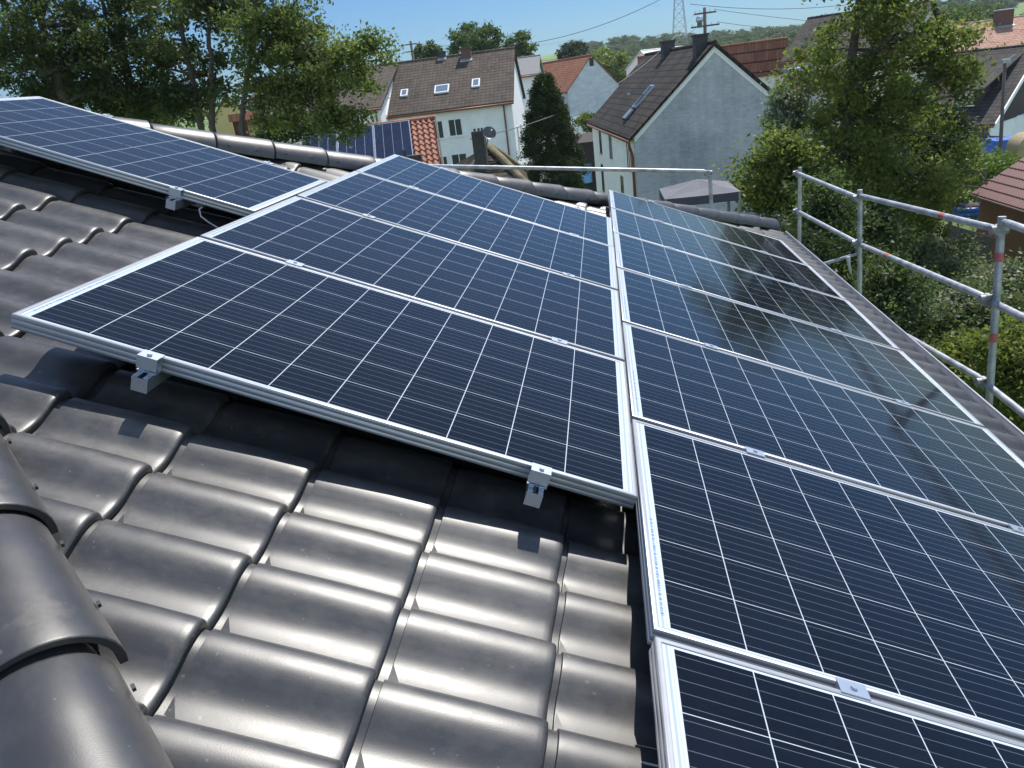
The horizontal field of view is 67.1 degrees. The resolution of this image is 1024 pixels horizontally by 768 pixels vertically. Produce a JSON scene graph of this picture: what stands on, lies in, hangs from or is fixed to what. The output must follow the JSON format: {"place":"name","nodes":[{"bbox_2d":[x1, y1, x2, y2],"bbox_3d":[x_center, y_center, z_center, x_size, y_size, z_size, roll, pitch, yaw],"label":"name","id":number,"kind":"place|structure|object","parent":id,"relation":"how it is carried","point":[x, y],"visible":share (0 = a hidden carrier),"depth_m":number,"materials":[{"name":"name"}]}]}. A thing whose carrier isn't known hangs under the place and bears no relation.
{"place":"outdoors","nodes":[
{"label":"outdoors","id":0,"kind":"place"},
{"bbox_2d":[0,0,975,113],"label":"sky","id":1,"kind":"structure","parent":0,"point":[415,21],"materials":[{"name":"blue"}]},
{"bbox_2d":[570,116,589,133],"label":"garden wall","id":2,"kind":"structure","parent":0,"point":[580,129],"depth_m":96.00,"materials":[{"name":"white paint"}]},
{"bbox_2d":[175,1,1023,287],"bbox_3d":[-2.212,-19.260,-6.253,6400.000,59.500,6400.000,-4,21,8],"label":"ground","id":3,"kind":"structure","parent":0,"point":[1017,12],"depth_m":443.31,"materials":[{"name":"green plant"}]},
{"bbox_2d":[0,0,145,111],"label":"ash tree","id":4,"kind":"object","parent":3,"relation":"on","point":[58,70],"visible":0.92,"depth_m":17.77,"materials":[{"name":"green plant"}]},
{"bbox_2d":[57,0,192,125],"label":"ash tree","id":5,"kind":"object","parent":3,"relation":"on","point":[133,107],"visible":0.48,"depth_m":18.67,"materials":[{"name":"green plant"}]},
{"bbox_2d":[98,109,208,128],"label":"dark shrub","id":6,"kind":"object","parent":3,"relation":"on","point":[178,125],"visible":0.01,"depth_m":27.13,"materials":[{"name":"green plant"}]},
{"bbox_2d":[111,0,263,132],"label":"ash tree","id":7,"kind":"object","parent":3,"relation":"on","point":[181,96],"visible":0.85,"depth_m":17.92,"materials":[{"name":"green plant"}]},
{"bbox_2d":[208,92,245,134],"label":"yellow house","id":8,"kind":"structure","parent":3,"relation":"on","point":[223,125],"depth_m":48.48,"materials":[{"name":"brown paint"}]},
{"bbox_2d":[228,111,257,136],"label":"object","id":9,"kind":"object","parent":3,"relation":"on","point":[234,118],"visible":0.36,"depth_m":44.90,"materials":[{"name":"brown fabric"}]},
{"bbox_2d":[246,108,334,146],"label":"dark shrub","id":10,"kind":"object","parent":3,"relation":"on","point":[276,137],"visible":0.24,"depth_m":24.54,"materials":[{"name":"green plant"}]},
{"bbox_2d":[200,0,405,148],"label":"ash tree","id":11,"kind":"object","parent":3,"relation":"on","point":[287,27],"visible":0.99,"depth_m":16.24,"materials":[{"name":"green plant"}]},
{"bbox_2d":[246,62,398,144],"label":"brown roofed house","id":12,"kind":"structure","parent":3,"relation":"on","point":[379,104],"depth_m":56.67,"materials":[{"name":"paint"}]},
{"bbox_2d":[368,115,442,163],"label":"red tiled outbuilding","id":13,"kind":"structure","parent":3,"relation":"on","point":[424,137],"depth_m":32.96,"materials":[{"name":"ceramic"}]},
{"bbox_2d":[301,133,336,150],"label":"rooftop solar panel","id":14,"kind":"object","parent":13,"relation":"on","point":[325,144],"visible":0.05,"depth_m":33.82,"materials":[{"name":"glass"}]},
{"bbox_2d":[337,125,374,156],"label":"rooftop solar panel","id":15,"kind":"object","parent":13,"relation":"on","point":[366,147],"visible":0.35,"depth_m":33.26,"materials":[{"name":"glass"}]},
{"bbox_2d":[373,120,412,157],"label":"rooftop solar panel","id":16,"kind":"object","parent":13,"relation":"on","point":[391,138],"visible":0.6,"depth_m":33.10,"materials":[{"name":"glass"}]},
{"bbox_2d":[410,39,443,59],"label":"leafy tree","id":17,"kind":"object","parent":3,"relation":"on","point":[428,51],"visible":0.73,"depth_m":93.62,"materials":[{"name":"green plant"}]},
{"bbox_2d":[386,46,529,173],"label":"white house","id":18,"kind":"structure","parent":3,"relation":"on","point":[464,93],"depth_m":57.49,"materials":[{"name":"brown tile"}]},
{"bbox_2d":[434,120,445,139],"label":"window","id":19,"kind":"structure","parent":18,"relation":"in","point":[439,123],"depth_m":57.17,"materials":[{"name":"white"}]},
{"bbox_2d":[447,118,464,137],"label":"window","id":20,"kind":"structure","parent":18,"relation":"in","point":[455,128],"depth_m":57.02,"materials":[{"name":"white"}]},
{"bbox_2d":[451,153,466,164],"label":"window","id":21,"kind":"structure","parent":18,"relation":"in","point":[458,157],"depth_m":57.81,"materials":[{"name":"white"}]},
{"bbox_2d":[442,20,508,54],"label":"leafy tree","id":22,"kind":"object","parent":3,"relation":"on","point":[476,41],"visible":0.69,"depth_m":87.88,"materials":[{"name":"green plant"}]},
{"bbox_2d":[455,128,528,179],"bbox_3d":[-0.318,-3.658,23.890,2.947,8.338,6.983,-11,22,-9],"label":"mossy roofed annex","id":23,"kind":"object","parent":3,"relation":"on","point":[490,155],"visible":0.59,"depth_m":21.07,"materials":[{"name":"tile"}]},
{"bbox_2d":[483,126,495,149],"bbox_3d":[-0.632,-6.567,20.677,0.564,0.622,0.333,11,28,38],"label":"satellite dish","id":24,"kind":"object","parent":23,"relation":"attached to","point":[489,132],"visible":1,"depth_m":20.62,"materials":[{"name":"grey paint"}]},
{"bbox_2d":[0,117,1023,767],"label":"tiled house","id":25,"kind":"structure","parent":3,"relation":"on","point":[196,575],"depth_m":1.68,"materials":[{"name":"tile"}]},
{"bbox_2d":[165,161,273,209],"bbox_3d":[-1.476,-1.001,3.821,0.186,0.129,1.091,16,23,0],"label":"mounting rail","id":26,"kind":"object","parent":25,"relation":"attached to","point":[175,200],"visible":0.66,"depth_m":3.34,"materials":[{"name":"metal"}]},
{"bbox_2d":[0,96,326,216],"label":"solar panel","id":27,"kind":"object","parent":26,"relation":"attached to","point":[127,152],"visible":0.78,"depth_m":3.71,"materials":[{"name":"glass"}]},
{"bbox_2d":[130,167,447,393],"bbox_3d":[-0.781,-0.793,3.817,0.190,0.129,4.113,16,23,0],"label":"mounting rail","id":28,"kind":"object","parent":25,"relation":"attached to","point":[147,377],"visible":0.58,"depth_m":1.94,"materials":[{"name":"metal"}]},
{"bbox_2d":[403,150,422,161],"bbox_3d":[-3.039,-4.970,25.683,0.870,5.459,0.240,-4,21,8],"label":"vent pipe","id":29,"kind":"object","parent":25,"relation":"attached to","point":[418,157],"visible":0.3,"depth_m":24.66,"materials":[{"name":"grey metal"}]},
{"bbox_2d":[523,206,580,507],"bbox_3d":[0.202,-0.505,3.825,0.190,0.129,4.113,16,23,0],"label":"mounting rail","id":30,"kind":"object","parent":25,"relation":"attached to","point":[539,477],"visible":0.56,"depth_m":1.94,"materials":[{"name":"metal"}]},
{"bbox_2d":[11,236,636,508],"bbox_3d":[-0.428,-0.112,2.418,1.650,0.040,0.984,16,23,0],"label":"solar panel","id":31,"kind":"object","parent":30,"relation":"attached to","point":[350,354],"visible":1,"depth_m":2.24,"materials":[{"name":"glass"}]},
{"bbox_2d":[200,196,623,361],"bbox_3d":[-0.326,-0.489,3.346,1.650,0.040,0.984,16,23,0],"label":"solar panel","id":32,"kind":"object","parent":30,"relation":"attached to","point":[437,272],"visible":0.79,"depth_m":3.24,"materials":[{"name":"glass"}]},
{"bbox_2d":[297,171,617,290],"bbox_3d":[-0.223,-0.867,4.273,1.650,0.041,0.984,16,23,0],"label":"solar panel","id":33,"kind":"object","parent":30,"relation":"attached to","point":[476,227],"visible":0.82,"depth_m":4.19,"materials":[{"name":"glass"}]},
{"bbox_2d":[356,154,613,246],"bbox_3d":[-0.121,-1.244,5.201,1.650,0.040,0.984,16,23,0],"label":"solar panel","id":34,"kind":"object","parent":30,"relation":"attached to","point":[480,193],"visible":0.78,"depth_m":5.14,"materials":[{"name":"glass"}]},
{"bbox_2d":[430,164,712,208],"bbox_3d":[1.172,0.959,11.353,3.697,8.550,0.060,-4,21,8],"label":"scaffold guardrail","id":35,"kind":"object","parent":25,"relation":"attached to","point":[707,173],"visible":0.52,"depth_m":9.85,"materials":[{"name":"metal"}]},
{"bbox_2d":[648,200,870,700],"bbox_3d":[0.838,-0.321,3.834,0.190,0.129,7.148,16,23,0],"label":"mounting rail","id":36,"kind":"object","parent":25,"relation":"attached to","point":[848,687],"visible":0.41,"depth_m":1.50,"materials":[{"name":"metal"}]},
{"bbox_2d":[610,208,846,299],"bbox_3d":[1.522,-0.966,5.681,1.650,0.041,0.984,16,23,0],"label":"solar panel","id":37,"kind":"object","parent":36,"relation":"attached to","point":[716,250],"visible":0.77,"depth_m":5.62,"materials":[{"name":"glass"}]},
{"bbox_2d":[739,227,1023,532],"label":"mounting rail","id":38,"kind":"object","parent":25,"relation":"attached to","point":[1016,528],"visible":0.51,"depth_m":3.34,"materials":[{"name":"metal"}]},
{"bbox_2d":[608,190,808,265],"bbox_3d":[1.623,-1.342,6.611,1.650,0.042,0.984,16,23,-1],"label":"solar panel","id":39,"kind":"object","parent":38,"relation":"attached to","point":[694,223],"visible":0.88,"depth_m":6.56,"materials":[{"name":"glass"}]},
{"bbox_2d":[613,232,900,350],"bbox_3d":[1.420,-0.590,4.753,1.650,0.041,0.984,16,23,0],"label":"solar panel","id":40,"kind":"object","parent":38,"relation":"attached to","point":[730,283],"visible":0.78,"depth_m":4.68,"materials":[{"name":"glass"}]},
{"bbox_2d":[616,267,984,427],"bbox_3d":[1.318,-0.212,3.826,1.650,0.041,0.984,16,23,0],"label":"solar panel","id":41,"kind":"object","parent":38,"relation":"attached to","point":[762,336],"visible":0.77,"depth_m":3.73,"materials":[{"name":"glass"}]},
{"bbox_2d":[621,322,1023,527],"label":"solar panel","id":42,"kind":"object","parent":38,"relation":"attached to","point":[829,429],"visible":0.78,"depth_m":2.81,"materials":[{"name":"glass"}]},
{"bbox_2d":[631,419,1023,742],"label":"solar panel","id":43,"kind":"object","parent":38,"relation":"attached to","point":[815,577],"visible":0.94,"depth_m":1.85,"materials":[{"name":"glass"}]},
{"bbox_2d":[649,636,1023,767],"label":"solar panel","id":44,"kind":"object","parent":38,"relation":"attached to","point":[712,710],"visible":1,"depth_m":1.39,"materials":[{"name":"glass"}]},
{"bbox_2d":[501,29,539,56],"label":"leafy tree","id":45,"kind":"object","parent":3,"relation":"on","point":[521,38],"visible":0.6,"depth_m":101.07,"materials":[{"name":"green plant"}]},
{"bbox_2d":[517,54,548,181],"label":"pale house","id":46,"kind":"structure","parent":3,"relation":"on","point":[530,67],"depth_m":72.80,"materials":[{"name":"white paint"}]},
{"bbox_2d":[516,71,590,188],"bbox_3d":[1.889,-9.074,35.398,3.684,9.907,3.707,-4,21,8],"label":"conifer","id":47,"kind":"object","parent":3,"relation":"on","point":[546,99],"visible":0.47,"depth_m":33.97,"materials":[{"name":"green plant"}]},
{"bbox_2d":[545,132,596,190],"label":"dark hut","id":48,"kind":"object","parent":3,"relation":"on","point":[585,141],"visible":0.04,"depth_m":64.68,"materials":[{"name":"grey wood"}]},
{"bbox_2d":[554,41,588,59],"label":"leafy tree","id":49,"kind":"object","parent":3,"relation":"on","point":[566,51],"visible":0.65,"depth_m":155.94,"materials":[{"name":"green plant"}]},
{"bbox_2d":[542,54,619,119],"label":"red roofed barn","id":50,"kind":"structure","parent":3,"relation":"on","point":[581,79],"depth_m":105.46,"materials":[{"name":"paint"}]},
{"bbox_2d":[573,110,596,132],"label":"leafy tree","id":51,"kind":"object","parent":3,"relation":"on","point":[584,119],"visible":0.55,"depth_m":87.31,"materials":[{"name":"green plant"}]},
{"bbox_2d":[580,164,591,183],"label":"rain barrel","id":52,"kind":"object","parent":3,"relation":"on","point":[588,178],"visible":0.51,"depth_m":64.79,"materials":[{"name":"blue plastic"}]},
{"bbox_2d":[587,44,634,83],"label":"leafy tree","id":53,"kind":"object","parent":3,"relation":"on","point":[614,69],"visible":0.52,"depth_m":137.85,"materials":[{"name":"green plant"}]},
{"bbox_2d":[604,37,620,47],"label":"hill tree","id":54,"kind":"object","parent":3,"relation":"on","point":[611,42],"visible":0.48,"depth_m":599.80,"materials":[{"name":"green plant"}]},
{"bbox_2d":[606,43,628,52],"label":"hill tree","id":55,"kind":"object","parent":3,"relation":"on","point":[615,46],"visible":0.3,"depth_m":490.36,"materials":[{"name":"green plant"}]},
{"bbox_2d":[613,34,636,45],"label":"hill tree","id":56,"kind":"object","parent":3,"relation":"on","point":[624,38],"visible":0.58,"depth_m":588.04,"materials":[{"name":"green plant"}]},
{"bbox_2d":[619,44,640,51],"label":"hill tree","id":57,"kind":"object","parent":3,"relation":"on","point":[633,47],"visible":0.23,"depth_m":442.92,"materials":[{"name":"green plant"}]},
{"bbox_2d":[627,39,652,48],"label":"hill tree","id":58,"kind":"object","parent":3,"relation":"on","point":[644,43],"visible":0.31,"depth_m":495.90,"materials":[{"name":"green plant"}]},
{"bbox_2d":[624,46,677,75],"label":"white house","id":59,"kind":"structure","parent":3,"relation":"on","point":[631,66],"depth_m":113.56,"materials":[{"name":"white paint"}]},
{"bbox_2d":[657,32,678,41],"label":"hill tree","id":60,"kind":"object","parent":3,"relation":"on","point":[665,36],"visible":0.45,"depth_m":602.17,"materials":[{"name":"green plant"}]},
{"bbox_2d":[672,0,688,45],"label":"power pylon","id":61,"kind":"object","parent":3,"relation":"on","point":[685,34],"visible":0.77,"depth_m":385.11,"materials":[{"name":"metal"}]},
{"bbox_2d":[530,0,658,43],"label":"power line","id":62,"kind":"object","parent":61,"relation":"attached to","point":[596,26],"visible":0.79,"depth_m":386.12,"materials":[{"name":"grey metal"}]},
{"bbox_2d":[692,4,849,8],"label":"power line","id":63,"kind":"object","parent":61,"relation":"attached to","point":[757,8],"visible":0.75,"depth_m":385.47,"materials":[{"name":"grey metal"}]},
{"bbox_2d":[587,16,796,222],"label":"grey house","id":64,"kind":"structure","parent":3,"relation":"on","point":[695,104],"depth_m":38.34,"materials":[{"name":"grey paint"}]},
{"bbox_2d":[626,143,631,172],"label":"window","id":65,"kind":"structure","parent":64,"relation":"in","point":[629,165],"depth_m":40.21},
{"bbox_2d":[659,179,740,213],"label":"pavilion","id":66,"kind":"structure","parent":3,"relation":"on","point":[694,192],"depth_m":19.67,"materials":[{"name":"grey fabric"}]},
{"bbox_2d":[691,7,719,32],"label":"utility pole","id":67,"kind":"object","parent":3,"relation":"on","point":[704,25],"visible":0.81,"depth_m":52.58,"materials":[{"name":"grey wood"}]},
{"bbox_2d":[470,12,695,138],"bbox_3d":[5.502,-16.960,39.870,0.029,4.656,32.941,4,24,27],"label":"power line","id":68,"kind":"object","parent":67,"relation":"attached to","point":[591,98],"visible":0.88,"depth_m":36.77,"materials":[{"name":"grey metal"}]},
{"bbox_2d":[637,37,787,88],"bbox_3d":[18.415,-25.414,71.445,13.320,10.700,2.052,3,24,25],"label":"red brown house","id":69,"kind":"structure","parent":3,"relation":"on","point":[755,58],"depth_m":67.83,"materials":[{"name":"tile"}]},
{"bbox_2d":[733,30,757,38],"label":"hill tree","id":70,"kind":"object","parent":3,"relation":"on","point":[745,34],"visible":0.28,"depth_m":440.40,"materials":[{"name":"green plant"}]},
{"bbox_2d":[765,28,782,38],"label":"hill tree","id":71,"kind":"object","parent":3,"relation":"on","point":[772,30],"visible":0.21,"depth_m":434.59,"materials":[{"name":"green plant"}]},
{"bbox_2d":[773,29,798,38],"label":"hill tree","id":72,"kind":"object","parent":3,"relation":"on","point":[791,34],"visible":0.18,"depth_m":385.13,"materials":[{"name":"green plant"}]},
{"bbox_2d":[754,81,824,140],"bbox_3d":[9.313,-5.957,26.155,2.143,8.706,2.507,-4,21,8],"label":"silvery tree","id":73,"kind":"object","parent":3,"relation":"on","point":[780,104],"visible":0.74,"depth_m":24.51,"materials":[{"name":"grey plant"}]},
{"bbox_2d":[711,110,884,227],"bbox_3d":[8.020,-3.621,21.781,4.408,7.859,3.564,-4,21,8],"label":"bushy tree","id":74,"kind":"object","parent":3,"relation":"on","point":[783,157],"visible":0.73,"depth_m":20.52,"materials":[{"name":"green plant"}]},
{"bbox_2d":[780,65,834,153],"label":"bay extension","id":75,"kind":"object","parent":3,"relation":"on","point":[785,70],"visible":0.02,"depth_m":57.92,"materials":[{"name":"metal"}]},
{"bbox_2d":[774,211,848,270],"bbox_3d":[6.092,-0.599,16.752,2.033,6.369,2.816,-4,21,8],"label":"leafy bush","id":76,"kind":"object","parent":3,"relation":"on","point":[815,245],"visible":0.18,"depth_m":15.26,"materials":[{"name":"green plant"}]},
{"bbox_2d":[775,166,891,274],"bbox_3d":[7.279,-1.339,18.470,2.661,7.618,2.761,-20,25,-30],"label":"leafy bush","id":77,"kind":"object","parent":3,"relation":"on","point":[823,204],"visible":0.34,"depth_m":16.87,"materials":[{"name":"green plant"}]},
{"bbox_2d":[783,185,927,288],"bbox_3d":[9.025,-2.265,20.998,4.031,5.918,3.450,-4,21,8],"label":"leafy bush","id":78,"kind":"object","parent":3,"relation":"on","point":[896,234],"visible":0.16,"depth_m":19.83,"materials":[{"name":"green plant"}]},
{"bbox_2d":[779,0,951,168],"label":"cream house","id":79,"kind":"structure","parent":3,"relation":"on","point":[808,25],"depth_m":59.87,"materials":[{"name":"grey tile"}]},
{"bbox_2d":[760,0,1003,276],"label":"maple tree","id":80,"kind":"object","parent":3,"relation":"on","point":[853,99],"visible":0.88,"depth_m":21.97,"materials":[{"name":"green plant"}]},
{"bbox_2d":[832,242,958,340],"bbox_3d":[8.136,-0.234,17.095,2.741,5.884,2.884,-22,26,-33],"label":"leafy bush","id":81,"kind":"object","parent":3,"relation":"on","point":[895,294],"visible":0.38,"depth_m":15.92,"materials":[{"name":"green plant"}]},
{"bbox_2d":[792,167,1023,418],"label":"scaffold guardrail","id":82,"kind":"object","parent":3,"relation":"on","point":[1002,227],"visible":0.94,"depth_m":5.53,"materials":[{"name":"metal"}]},
{"bbox_2d":[848,154,974,300],"bbox_3d":[12.280,-4.103,24.326,3.810,6.151,4.204,-11,22,-9],"label":"leafy bush","id":83,"kind":"object","parent":3,"relation":"on","point":[940,202],"visible":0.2,"depth_m":22.68,"materials":[{"name":"green plant"}]},
{"bbox_2d":[891,95,993,237],"bbox_3d":[16.941,-7.989,30.995,3.972,7.179,3.697,-13,22,-14],"label":"dark shrub","id":84,"kind":"object","parent":3,"relation":"on","point":[964,124],"visible":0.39,"depth_m":29.55,"materials":[{"name":"green plant"}]},
{"bbox_2d":[896,230,994,333],"bbox_3d":[12.907,-2.751,23.732,3.086,3.868,3.251,-25,27,-38],"label":"leafy bush","id":85,"kind":"object","parent":3,"relation":"on","point":[927,253],"visible":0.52,"depth_m":22.98,"materials":[{"name":"green plant"}]},
{"bbox_2d":[920,180,975,259],"bbox_3d":[16.192,-5.958,29.724,2.739,4.518,2.796,-4,21,8],"label":"leafy bush","id":86,"kind":"object","parent":3,"relation":"on","point":[945,233],"visible":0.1,"depth_m":29.09,"materials":[{"name":"green plant"}]},
{"bbox_2d":[920,168,987,242],"bbox_3d":[19.880,-8.090,34.910,2.695,3.833,0.180,-4,21,8],"label":"wooden fence","id":87,"kind":"object","parent":3,"relation":"on","point":[983,175],"visible":0.1,"depth_m":34.49,"materials":[{"name":"brown wood"}]},
{"bbox_2d":[900,44,1023,166],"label":"charcoal roofed house","id":88,"kind":"structure","parent":3,"relation":"on","point":[985,107],"depth_m":54.21,"materials":[{"name":"concrete"}]},
{"bbox_2d":[906,267,1023,346],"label":"flowering shrub","id":89,"kind":"object","parent":3,"relation":"on","point":[970,311],"visible":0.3,"depth_m":17.54,"materials":[{"name":"green plant"}]},
{"bbox_2d":[953,203,978,216],"bbox_3d":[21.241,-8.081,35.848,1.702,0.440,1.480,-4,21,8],"label":"car","id":90,"kind":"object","parent":3,"relation":"on","point":[973,212],"depth_m":35.31,"materials":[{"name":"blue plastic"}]},
{"bbox_2d":[911,319,1023,404],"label":"leafy bush","id":91,"kind":"object","parent":3,"relation":"on","point":[938,344],"visible":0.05,"depth_m":15.12,"materials":[{"name":"green plant"}]},
{"bbox_2d":[950,225,992,284],"bbox_3d":[16.067,-4.131,27.147,1.406,3.034,0.072,-4,21,8],"label":"picket fence","id":92,"kind":"object","parent":3,"relation":"on","point":[988,241],"visible":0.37,"depth_m":26.82,"materials":[{"name":"brown wood"}]},
{"bbox_2d":[939,0,1008,23],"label":"leafy tree","id":93,"kind":"object","parent":3,"relation":"on","point":[976,12],"visible":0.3,"depth_m":112.14,"materials":[{"name":"green plant"}]},
{"bbox_2d":[935,306,1023,431],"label":"leafy bush","id":94,"kind":"object","parent":3,"relation":"on","point":[1010,359],"visible":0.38,"depth_m":13.98,"materials":[{"name":"green plant"}]},
{"bbox_2d":[946,145,1023,231],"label":"lime shrub","id":95,"kind":"object","parent":3,"relation":"on","point":[997,163],"visible":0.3,"depth_m":35.65,"materials":[{"name":"green plant"}]},
{"bbox_2d":[974,0,995,9],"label":"hill tree","id":96,"kind":"object","parent":3,"relation":"on","point":[988,1],"visible":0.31,"depth_m":480.58,"materials":[{"name":"green plant"}]},
{"bbox_2d":[947,7,1023,50],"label":"terracotta roofed house","id":97,"kind":"structure","parent":3,"relation":"on","point":[1010,24],"depth_m":71.62,"materials":[{"name":"tile"}]},
{"bbox_2d":[964,247,1023,346],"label":"flowering shrub","id":98,"kind":"object","parent":3,"relation":"on","point":[1014,272],"visible":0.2,"depth_m":19.27,"materials":[{"name":"green plant"}]},
{"bbox_2d":[979,136,1011,153],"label":"tarpaulin","id":99,"kind":"object","parent":3,"relation":"on","point":[995,142],"visible":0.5,"depth_m":44.26,"materials":[{"name":"blue plastic"}]},
{"bbox_2d":[968,158,1023,267],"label":"garden shed","id":100,"kind":"structure","parent":3,"relation":"on","point":[1001,194],"depth_m":28.43,"materials":[{"name":"brown wood"}]},
{"bbox_2d":[994,0,1019,8],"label":"hill tree","id":101,"kind":"object","parent":3,"relation":"on","point":[1011,3],"visible":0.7,"depth_m":456.83,"materials":[{"name":"green plant"}]},
{"bbox_2d":[998,54,1015,152],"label":"lamp post","id":102,"kind":"object","parent":3,"relation":"on","point":[1004,62],"visible":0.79,"depth_m":40.22,"materials":[{"name":"grey metal"}]},
{"bbox_2d":[1006,132,1023,159],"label":"hay bale","id":103,"kind":"object","parent":3,"relation":"on","point":[1015,142],"visible":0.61,"depth_m":40.84,"materials":[{"name":"plant"}]},
{"bbox_2d":[1013,114,1023,134],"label":"white annex","id":104,"kind":"object","parent":3,"relation":"on","point":[1019,124],"depth_m":55.41,"materials":[{"name":"white paint"}]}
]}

